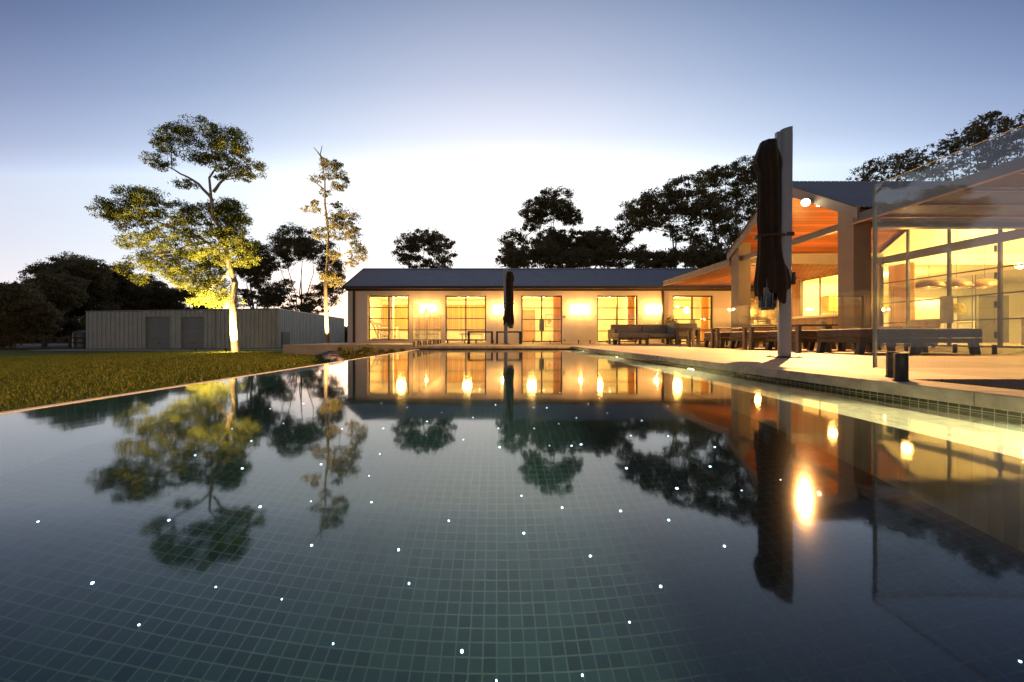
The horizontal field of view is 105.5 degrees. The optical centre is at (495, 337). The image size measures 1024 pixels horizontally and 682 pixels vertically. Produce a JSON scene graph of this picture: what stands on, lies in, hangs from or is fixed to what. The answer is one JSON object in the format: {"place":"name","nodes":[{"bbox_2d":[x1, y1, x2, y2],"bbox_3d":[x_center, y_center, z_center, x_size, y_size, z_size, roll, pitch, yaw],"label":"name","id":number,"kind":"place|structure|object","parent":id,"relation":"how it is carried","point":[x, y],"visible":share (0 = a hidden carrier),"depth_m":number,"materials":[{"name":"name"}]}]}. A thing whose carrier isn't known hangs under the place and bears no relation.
{"place":"outdoors","nodes":[
{"label":"outdoors","id":0,"kind":"place"},
{"bbox_2d":[0,343,85,349],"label":"ground","id":1,"kind":"structure","parent":0,"point":[38,346],"depth_m":32.16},
{"bbox_2d":[0,280,65,347],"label":"dark gum tree","id":2,"kind":"object","parent":1,"relation":"on","point":[22,315],"visible":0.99,"depth_m":29.68,"materials":[{"name":"green plant"}]},
{"bbox_2d":[0,335,85,347],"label":"rail fence","id":3,"kind":"object","parent":1,"relation":"on","point":[43,342],"visible":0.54,"depth_m":30.47,"materials":[{"name":"wood"}]},
{"bbox_2d":[17,267,90,345],"bbox_3d":[-41.583,-2.679,36.021,7.408,7.919,4.478,0,0,0],"label":"dark gum tree","id":4,"kind":"object","parent":1,"relation":"on","point":[65,292],"visible":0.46,"depth_m":35.68,"materials":[{"name":"green plant"}]},
{"bbox_2d":[16,251,120,334],"bbox_3d":[-42.905,-3.843,39.977,8.763,10.245,5.770,0,0,0],"label":"dark gum tree","id":5,"kind":"object","parent":1,"relation":"on","point":[83,267],"visible":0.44,"depth_m":39.42,"materials":[{"name":"green plant"}]},
{"bbox_2d":[72,330,85,347],"bbox_3d":[-34.600,0.115,32.500,1.100,1.530,1.100,0,0,0],"label":"water tank","id":6,"kind":"object","parent":1,"relation":"on","point":[80,333],"visible":0.73,"depth_m":32.04,"materials":[{"name":"black metal"}]},
{"bbox_2d":[94,262,153,309],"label":"dark gum tree","id":7,"kind":"object","parent":1,"relation":"on","point":[123,295],"visible":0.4,"depth_m":43.73,"materials":[{"name":"green plant"}]},
{"bbox_2d":[132,273,191,309],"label":"dark gum tree","id":8,"kind":"object","parent":1,"relation":"on","point":[162,297],"visible":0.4,"depth_m":47.15,"materials":[{"name":"green plant"}]},
{"bbox_2d":[173,286,222,309],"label":"dark gum tree","id":9,"kind":"object","parent":1,"relation":"on","point":[199,307],"visible":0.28,"depth_m":49.65,"materials":[{"name":"green plant"}]},
{"bbox_2d":[40,349,282,350],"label":"path","id":10,"kind":"structure","parent":0,"point":[143,349],"depth_m":28.58,"materials":[{"name":"concrete"}]},
{"bbox_2d":[0,348,328,411],"bbox_3d":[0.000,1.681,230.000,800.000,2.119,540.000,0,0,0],"label":"lawn","id":11,"kind":"structure","parent":0,"point":[9,353],"depth_m":9.21,"materials":[{"name":"green plant"}]},
{"bbox_2d":[84,113,268,351],"bbox_3d":[-18.459,-5.769,22.797,10.058,13.937,3.609,0,0,0],"label":"gum tree","id":12,"kind":"object","parent":11,"relation":"on","point":[233,219],"visible":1,"depth_m":22.38,"materials":[{"name":"green plant"}]},
{"bbox_2d":[19,327,346,342],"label":"distant wood","id":13,"kind":"object","parent":11,"relation":"on","point":[58,340],"visible":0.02,"depth_m":70.61,"materials":[{"name":"green plant"}]},
{"bbox_2d":[85,308,344,348],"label":"shed","id":14,"kind":"structure","parent":11,"relation":"on","point":[210,328],"depth_m":31.62,"materials":[{"name":"metal"}]},
{"bbox_2d":[144,316,171,347],"bbox_3d":[-27.232,-0.430,31.414,2.100,2.620,0.195,0,0,-4],"label":"roller door","id":15,"kind":"structure","parent":14,"relation":"in","point":[157,329],"depth_m":31.44,"materials":[{"name":"metal"}]},
{"bbox_2d":[179,316,204,347],"bbox_3d":[-24.588,-0.430,31.599,2.000,2.620,0.195,0,0,-4],"label":"roller door","id":16,"kind":"structure","parent":14,"relation":"in","point":[191,328],"depth_m":31.63,"materials":[{"name":"metal"}]},
{"bbox_2d":[231,236,288,308],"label":"dark gum tree","id":17,"kind":"object","parent":11,"relation":"on","point":[269,297],"visible":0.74,"depth_m":43.40,"materials":[{"name":"green plant"}]},
{"bbox_2d":[262,222,348,314],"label":"dark gum tree","id":18,"kind":"object","parent":11,"relation":"on","point":[301,246],"visible":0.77,"depth_m":45.39,"materials":[{"name":"green plant"}]},
{"bbox_2d":[299,147,369,342],"bbox_3d":[-10.376,-5.664,25.095,4.432,13.588,2.094,0,0,0],"label":"slender gum tree","id":19,"kind":"object","parent":11,"relation":"on","point":[340,217],"visible":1,"depth_m":24.87,"materials":[{"name":"green plant"}]},
{"bbox_2d":[344,326,347,342],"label":"dark gum tree","id":20,"kind":"object","parent":11,"relation":"on","point":[345,335],"visible":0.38,"depth_m":59.84,"materials":[{"name":"green plant"}]},
{"bbox_2d":[329,350,392,362],"bbox_3d":[-4.620,0.653,12.675,3.960,0.434,5.350,0,0,0],"label":"garden bed","id":21,"kind":"object","parent":11,"relation":"on","point":[333,352],"visible":0.09,"depth_m":13.64,"materials":[{"name":"green plant"}]},
{"bbox_2d":[323,356,335,360],"bbox_3d":[-4.454,0.571,10.505,0.282,0.118,0.363,0,0,35],"label":"garden rock","id":22,"kind":"object","parent":21,"relation":"on","point":[329,358],"visible":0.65,"depth_m":10.40,"materials":[{"name":"grey stone"}]},
{"bbox_2d":[330,357,341,361],"bbox_3d":[-4.165,0.585,10.189,0.393,0.120,0.285,0,0,55],"label":"garden rock","id":23,"kind":"object","parent":21,"relation":"on","point":[335,359],"visible":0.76,"depth_m":10.10,"materials":[{"name":"grey stone"}]},
{"bbox_2d":[332,344,375,360],"bbox_3d":[-3.924,0.459,10.986,1.158,0.630,0.788,0,0,-41],"label":"garden shrub","id":24,"kind":"object","parent":21,"relation":"on","point":[363,351],"visible":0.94,"depth_m":10.94,"materials":[{"name":"green plant"}]},
{"bbox_2d":[377,348,385,352],"bbox_3d":[-4.381,0.586,14.910,0.382,0.402,0.293,0,0,0],"label":"garden shrub","id":25,"kind":"object","parent":21,"relation":"on","point":[380,351],"visible":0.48,"depth_m":14.87,"materials":[{"name":"green plant"}]},
{"bbox_2d":[388,347,395,352],"bbox_3d":[-3.984,0.569,14.907,0.352,0.460,0.367,0,0,0],"label":"garden shrub","id":26,"kind":"object","parent":21,"relation":"on","point":[393,350],"visible":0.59,"depth_m":14.87,"materials":[{"name":"green plant"}]},
{"bbox_2d":[390,226,457,267],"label":"dark gum tree","id":27,"kind":"object","parent":11,"relation":"on","point":[431,243],"visible":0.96,"depth_m":41.73,"materials":[{"name":"green plant"}]},
{"bbox_2d":[496,227,535,267],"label":"dark gum tree","id":28,"kind":"object","parent":11,"relation":"on","point":[520,240],"visible":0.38,"depth_m":39.24,"materials":[{"name":"green plant"}]},
{"bbox_2d":[517,186,583,267],"bbox_3d":[5.480,-6.938,40.328,6.052,16.437,5.770,0,0,40],"label":"dark gum tree","id":29,"kind":"object","parent":11,"relation":"on","point":[562,210],"visible":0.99,"depth_m":39.87,"materials":[{"name":"green plant"}]},
{"bbox_2d":[495,225,634,267],"bbox_3d":[6.221,-4.331,34.202,12.800,11.222,3.762,0,0,0],"label":"dark gum tree","id":30,"kind":"object","parent":11,"relation":"on","point":[541,252],"visible":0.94,"depth_m":33.60,"materials":[{"name":"green plant"}]},
{"bbox_2d":[536,225,604,267],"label":"dark gum tree","id":31,"kind":"object","parent":11,"relation":"on","point":[563,240],"visible":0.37,"depth_m":36.98,"materials":[{"name":"green plant"}]},
{"bbox_2d":[589,230,620,267],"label":"dark gum tree","id":32,"kind":"object","parent":11,"relation":"on","point":[604,247],"visible":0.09,"depth_m":38.44,"materials":[{"name":"green plant"}]},
{"bbox_2d":[607,174,738,262],"bbox_3d":[16.390,-6.656,35.814,12.631,15.872,7.078,0,0,0],"label":"dark gum tree","id":33,"kind":"object","parent":11,"relation":"on","point":[638,218],"visible":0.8,"depth_m":35.08,"materials":[{"name":"green plant"}]},
{"bbox_2d":[625,246,726,267],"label":"dark gum tree","id":34,"kind":"object","parent":11,"relation":"on","point":[662,259],"visible":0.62,"depth_m":32.44,"materials":[{"name":"green plant"}]},
{"bbox_2d":[691,155,756,245],"bbox_3d":[24.346,-8.614,39.589,8.553,19.788,4.888,0,0,0],"label":"dark gum tree","id":35,"kind":"object","parent":11,"relation":"on","point":[743,177],"visible":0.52,"depth_m":39.37,"materials":[{"name":"green plant"}]},
{"bbox_2d":[846,147,943,180],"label":"dark gum tree","id":36,"kind":"object","parent":11,"relation":"on","point":[898,166],"visible":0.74,"depth_m":29.67,"materials":[{"name":"green plant"}]},
{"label":"left pool wall","id":37,"kind":"structure","parent":11,"relation":"on","visible":0},
{"bbox_2d":[0,349,418,413],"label":"pool rim","id":38,"kind":"object","parent":37,"relation":"on","point":[17,410],"visible":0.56,"depth_m":2.75,"materials":[{"name":"beige stone"}]},
{"bbox_2d":[0,349,1023,681],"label":"pool water","id":39,"kind":"structure","parent":0,"point":[496,515],"depth_m":0.78,"materials":[{"name":"teal liquid"}]},
{"bbox_2d":[0,0,1023,326],"label":"sky","id":40,"kind":"structure","parent":0,"point":[447,116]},
{"bbox_2d":[342,268,753,342],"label":"house wing","id":41,"kind":"structure","parent":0,"point":[457,301],"depth_m":20.50,"materials":[{"name":"beige paint"}]},
{"bbox_2d":[379,325,398,338],"bbox_3d":[-6.900,-0.269,25.050,1.160,1.038,0.500,0,0,0],"label":"dumbbell rack","id":42,"kind":"object","parent":41,"relation":"on","point":[396,336],"visible":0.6,"depth_m":24.82,"materials":[{"name":"black metal"}]},
{"bbox_2d":[369,296,408,339],"bbox_3d":[-5.648,-1.025,20.530,2.139,2.364,0.060,0,0,0],"label":"window","id":43,"kind":"structure","parent":41,"relation":"in","point":[388,307],"depth_m":20.51,"materials":[{"name":"glass"}]},
{"bbox_2d":[370,319,408,340],"bbox_3d":[-6.025,-0.436,21.550,2.250,1.371,0.760,0,0,0],"label":"treadmill","id":44,"kind":"object","parent":41,"relation":"on","point":[372,322],"visible":0.64,"depth_m":21.20,"materials":[{"name":"white paint"}]},
{"bbox_2d":[446,296,485,339],"bbox_3d":[-1.589,-1.025,20.530,2.139,2.364,0.060,0,0,0],"label":"window","id":45,"kind":"structure","parent":41,"relation":"in","point":[465,307],"depth_m":20.51,"materials":[{"name":"metal"}]},
{"bbox_2d":[459,333,484,341],"bbox_3d":[-1.350,-0.005,22.000,1.400,0.510,0.500,0,0,0],"label":"gym bench","id":46,"kind":"object","parent":41,"relation":"on","point":[462,334],"visible":0.94,"depth_m":21.75,"materials":[{"name":"white paint"}]},
{"bbox_2d":[523,310,534,340],"bbox_3d":[2.110,-0.795,25.765,0.980,2.090,0.050,0,0,0],"label":"inner door","id":47,"kind":"structure","parent":41,"relation":"in","point":[528,325],"depth_m":25.74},
{"bbox_2d":[521,296,561,341],"bbox_3d":[2.405,-0.982,20.530,2.139,2.449,0.060,0,0,0],"label":"window","id":48,"kind":"structure","parent":41,"relation":"in","point":[522,319],"depth_m":20.50,"materials":[{"name":"metal"}]},
{"bbox_2d":[545,314,552,326],"bbox_3d":[3.550,-1.120,25.779,0.550,0.850,0.038,0,0,0],"label":"framed picture","id":49,"kind":"object","parent":41,"relation":"attached to","point":[548,323],"visible":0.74,"depth_m":25.78,"materials":[{"name":"paper"}]},
{"bbox_2d":[597,296,636,341],"bbox_3d":[6.378,-0.982,20.530,2.139,2.449,0.060,0,0,0],"label":"window","id":50,"kind":"structure","parent":41,"relation":"in","point":[616,319],"depth_m":20.50,"materials":[{"name":"glass"}]},
{"bbox_2d":[673,296,711,341],"bbox_3d":[10.340,-0.982,20.530,2.118,2.449,0.060,0,0,0],"label":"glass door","id":51,"kind":"structure","parent":41,"relation":"in","point":[673,296],"depth_m":20.50,"materials":[{"name":"glass"}]},
{"bbox_2d":[287,343,1023,389],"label":"pool deck","id":52,"kind":"structure","parent":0,"point":[1002,365],"depth_m":4.96,"materials":[{"name":"beige stone"}]},
{"bbox_2d":[283,345,416,355],"bbox_3d":[-5.530,0.580,15.475,5.780,0.600,0.250,0,0,0],"label":"terrace edge","id":53,"kind":"object","parent":52,"relation":"attached to","point":[320,350],"visible":0.34,"depth_m":15.35,"materials":[{"name":"concrete"}]},
{"bbox_2d":[412,303,440,348],"bbox_3d":[-2.620,-0.360,15.400,0.066,1.461,6.360,0,0,0],"label":"glass fence","id":54,"kind":"object","parent":52,"relation":"on","point":[429,342],"visible":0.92,"depth_m":13.04,"materials":[{"name":"clear glass"}]},
{"bbox_2d":[467,331,492,343],"bbox_3d":[-0.705,0.000,17.575,1.140,0.560,0.550,0,0,0],"label":"bench table","id":55,"kind":"object","parent":52,"relation":"on","point":[468,336],"visible":1,"depth_m":17.30,"materials":[{"name":"brown wood"}]},
{"bbox_2d":[502,268,514,343],"bbox_3d":[0.504,-1.342,16.549,0.570,3.245,0.394,0,0,0],"label":"folded umbrella","id":56,"kind":"object","parent":52,"relation":"on","point":[508,303],"visible":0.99,"depth_m":16.48,"materials":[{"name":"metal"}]},
{"bbox_2d":[496,331,521,343],"bbox_3d":[0.570,0.000,17.575,1.140,0.560,0.550,0,0,0],"label":"bench table","id":57,"kind":"object","parent":52,"relation":"on","point":[520,336],"visible":1,"depth_m":17.30,"materials":[{"name":"brown wood"}]},
{"bbox_2d":[447,340,664,342],"bbox_3d":[2.875,-0.406,18.700,10.910,1.371,0.063,0,0,0],"label":"glass fence","id":58,"kind":"object","parent":52,"relation":"on","point":[561,341],"visible":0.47,"depth_m":18.68,"materials":[{"name":"clear glass"}]},
{"bbox_2d":[613,333,647,344],"bbox_3d":[5.325,0.055,15.475,1.170,0.450,0.770,0,0,0],"label":"ottoman","id":59,"kind":"object","parent":52,"relation":"on","point":[640,337],"visible":0.97,"depth_m":15.10,"materials":[{"name":"grey fabric"}]},
{"bbox_2d":[608,324,680,343],"bbox_3d":[6.190,-0.140,16.335,2.720,0.840,0.970,0,0,0],"label":"corner sofa","id":60,"kind":"object","parent":52,"relation":"on","point":[655,331],"visible":0.62,"depth_m":16.56,"materials":[{"name":"grey fabric"}]},
{"bbox_2d":[660,315,678,343],"bbox_3d":[8.034,-0.408,18.003,0.853,1.375,0.908,0,0,-37],"label":"potted plant","id":61,"kind":"object","parent":52,"relation":"on","point":[667,320],"visible":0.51,"depth_m":17.92,"materials":[{"name":"green plant"}]},
{"bbox_2d":[665,322,699,343],"bbox_3d":[7.750,-0.170,16.175,1.000,0.900,0.950,0,0,0],"label":"armchair","id":62,"kind":"object","parent":52,"relation":"on","point":[679,330],"visible":0.65,"depth_m":15.81,"materials":[{"name":"grey fabric"}]},
{"bbox_2d":[688,329,715,346],"bbox_3d":[6.095,0.015,11.460,0.750,0.530,0.320,0,0,0],"label":"side table","id":63,"kind":"object","parent":52,"relation":"on","point":[689,337],"visible":0.72,"depth_m":11.40,"materials":[{"name":"wood"}]},
{"bbox_2d":[416,346,1023,412],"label":"pool coping","id":64,"kind":"object","parent":52,"relation":"on","point":[1011,400],"visible":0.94,"depth_m":2.67,"materials":[{"name":"stone"}]},
{"bbox_2d":[873,124,1023,381],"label":"glass fence","id":65,"kind":"object","parent":64,"relation":"on","point":[900,367],"visible":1,"depth_m":2.49,"materials":[{"name":"clear glass"}]},
{"bbox_2d":[711,328,741,347],"bbox_3d":[6.095,0.015,10.220,0.750,0.530,0.320,0,0,0],"label":"side table","id":66,"kind":"object","parent":52,"relation":"on","point":[718,338],"visible":0.72,"depth_m":10.15,"materials":[{"name":"brown wood"}]},
{"bbox_2d":[703,332,774,347],"bbox_3d":[7.005,0.065,10.806,2.049,0.430,0.908,0,0,0],"label":"sun lounger","id":67,"kind":"object","parent":52,"relation":"on","point":[724,336],"visible":0.23,"depth_m":10.43,"materials":[{"name":"brown wood"}]},
{"bbox_2d":[742,326,777,349],"bbox_3d":[6.095,0.015,8.880,0.750,0.530,0.320,0,0,0],"label":"side table","id":68,"kind":"object","parent":52,"relation":"on","point":[751,338],"visible":0.85,"depth_m":8.84,"materials":[{"name":"brown wood"}]},
{"bbox_2d":[751,317,777,342],"bbox_3d":[13.015,-0.369,19.235,1.730,1.298,0.770,0,0,0],"label":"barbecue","id":69,"kind":"object","parent":52,"relation":"on","point":[764,321],"visible":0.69,"depth_m":18.96,"materials":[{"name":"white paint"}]},
{"bbox_2d":[753,126,803,357],"bbox_3d":[3.975,-1.342,5.531,0.570,3.245,0.394,0,0,0],"label":"folded umbrella","id":70,"kind":"object","parent":52,"relation":"on","point":[775,278],"visible":1,"depth_m":5.43,"materials":[{"name":"fabric"}]},
{"bbox_2d":[729,331,835,348],"bbox_3d":[7.005,0.065,9.576,2.049,0.430,0.908,0,0,0],"label":"sun lounger","id":71,"kind":"object","parent":52,"relation":"on","point":[758,336],"visible":0.21,"depth_m":9.33,"materials":[{"name":"wood"}]},
{"bbox_2d":[791,324,837,351],"bbox_3d":[6.095,0.015,7.520,0.750,0.530,0.320,0,0,0],"label":"side table","id":72,"kind":"object","parent":52,"relation":"on","point":[828,348],"visible":0.53,"depth_m":7.41,"materials":[{"name":"brown wood"}]},
{"bbox_2d":[765,330,895,350],"bbox_3d":[7.005,0.065,8.216,2.049,0.430,0.908,0,0,0],"label":"sun lounger","id":73,"kind":"object","parent":52,"relation":"on","point":[810,337],"visible":0.34,"depth_m":7.83,"materials":[{"name":"wood"}]},
{"bbox_2d":[663,156,1023,348],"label":"pavilion","id":74,"kind":"structure","parent":52,"relation":"on","point":[832,238],"depth_m":12.59,"materials":[{"name":"grey metal"}]},
{"bbox_2d":[801,199,810,205],"bbox_3d":[8.424,-3.667,10.537,0.252,0.185,0.186,0,0,0],"label":"flood light","id":75,"kind":"object","parent":74,"relation":"attached to","point":[805,202],"visible":1,"depth_m":10.51,"materials":[{"name":"white metal"}]},
{"bbox_2d":[799,274,837,315],"bbox_3d":[13.970,-1.770,16.700,0.120,1.660,2.300,0,0,0],"label":"window","id":76,"kind":"structure","parent":74,"relation":"in","point":[800,282],"depth_m":17.81,"materials":[{"name":"metal"}]},
{"bbox_2d":[822,295,1020,341],"bbox_3d":[20.300,-0.895,18.747,11.400,2.250,0.695,0,0,0],"label":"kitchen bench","id":77,"kind":"object","parent":74,"relation":"on","point":[927,309],"visible":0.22,"depth_m":18.95,"materials":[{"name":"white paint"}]},
{"bbox_2d":[915,278,945,288],"bbox_3d":[14.687,-2.811,13.200,0.770,2.219,0.770,0,0,0],"label":"pendant lamp","id":78,"kind":"object","parent":74,"relation":"hanging from","point":[930,283],"visible":0.97,"depth_m":13.03,"materials":[{"name":"brown metal"}]},
{"bbox_2d":[939,229,973,288],"bbox_3d":[15.618,-2.811,13.200,0.770,2.219,0.770,0,0,0],"label":"pendant lamp","id":79,"kind":"object","parent":74,"relation":"hanging from","point":[960,283],"visible":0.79,"depth_m":13.02,"materials":[{"name":"brown metal"}]},
{"bbox_2d":[939,302,974,343],"bbox_3d":[15.350,-0.498,13.095,1.000,1.455,0.510,0,0,0],"label":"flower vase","id":80,"kind":"object","parent":74,"relation":"on","point":[960,308],"visible":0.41,"depth_m":12.99,"materials":[{"name":"white paint"}]},
{"bbox_2d":[967,229,996,288],"bbox_3d":[16.576,-2.811,13.200,0.770,2.219,0.770,0,0,0],"label":"pendant lamp","id":81,"kind":"object","parent":74,"relation":"hanging from","point":[984,282],"visible":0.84,"depth_m":13.08,"materials":[{"name":"brown metal"}]},
{"bbox_2d":[957,295,1008,341],"bbox_3d":[23.300,-0.870,18.610,1.400,2.200,0.940,0,0,0],"label":"fridge","id":82,"kind":"object","parent":74,"relation":"on","point":[985,309],"visible":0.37,"depth_m":18.20,"materials":[{"name":"metal"}]},
{"bbox_2d":[1014,316,1023,344],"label":"kitchen island","id":83,"kind":"structure","parent":74,"relation":"on","point":[1022,331],"depth_m":11.97,"materials":[{"name":"stone"}]},
{"bbox_2d":[710,269,1017,353],"bbox_3d":[8.350,-0.406,10.300,0.066,1.371,9.760,0,0,0],"label":"glass fence","id":84,"kind":"object","parent":52,"relation":"on","point":[954,348],"visible":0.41,"depth_m":7.92,"materials":[{"name":"clear glass"}]},
{"bbox_2d":[816,328,982,353],"bbox_3d":[7.005,0.065,6.846,2.049,0.430,0.908,0,0,0],"label":"sun lounger","id":85,"kind":"object","parent":52,"relation":"on","point":[919,339],"visible":0.99,"depth_m":6.42,"materials":[{"name":"grey wood"}]},
{"bbox_2d":[881,319,940,346],"bbox_3d":[12.251,-0.129,11.546,0.942,0.819,0.880,0,0,5],"label":"armchair","id":86,"kind":"object","parent":52,"relation":"on","point":[929,323],"visible":0.36,"depth_m":11.27,"materials":[{"name":"fabric"}]},
{"bbox_2d":[875,187,1023,377],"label":"glass fence","id":87,"kind":"object","parent":52,"relation":"on","point":[889,364],"visible":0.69,"depth_m":2.74,"materials":[{"name":"clear glass"}]},
{"bbox_2d":[816,320,837,342],"bbox_3d":[10.556,-0.129,12.026,0.942,0.819,0.880,0,0,30],"label":"armchair","id":88,"kind":"object","parent":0,"point":[822,322],"visible":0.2,"depth_m":11.87,"materials":[{"name":"wicker"}]},
{"bbox_2d":[903,129,1007,180],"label":"dark gum tree","id":89,"kind":"object","parent":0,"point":[951,147],"visible":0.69,"depth_m":25.92,"materials":[{"name":"green plant"}]},
{"bbox_2d":[947,109,1023,173],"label":"dark gum tree","id":90,"kind":"object","parent":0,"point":[1008,139],"visible":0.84,"depth_m":24.01,"materials":[{"name":"green plant"}]},
{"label":"pool floor","id":91,"kind":"structure","parent":0,"visible":0},
{"bbox_2d":[416,348,572,348],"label":"pool wall","id":92,"kind":"structure","parent":91,"relation":"on","point":[494,348],"depth_m":12.70,"materials":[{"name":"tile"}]},
{"bbox_2d":[574,349,1023,418],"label":"pool wall","id":93,"kind":"structure","parent":91,"relation":"on","point":[972,408],"depth_m":2.57,"materials":[{"name":"tile"}]}
]}

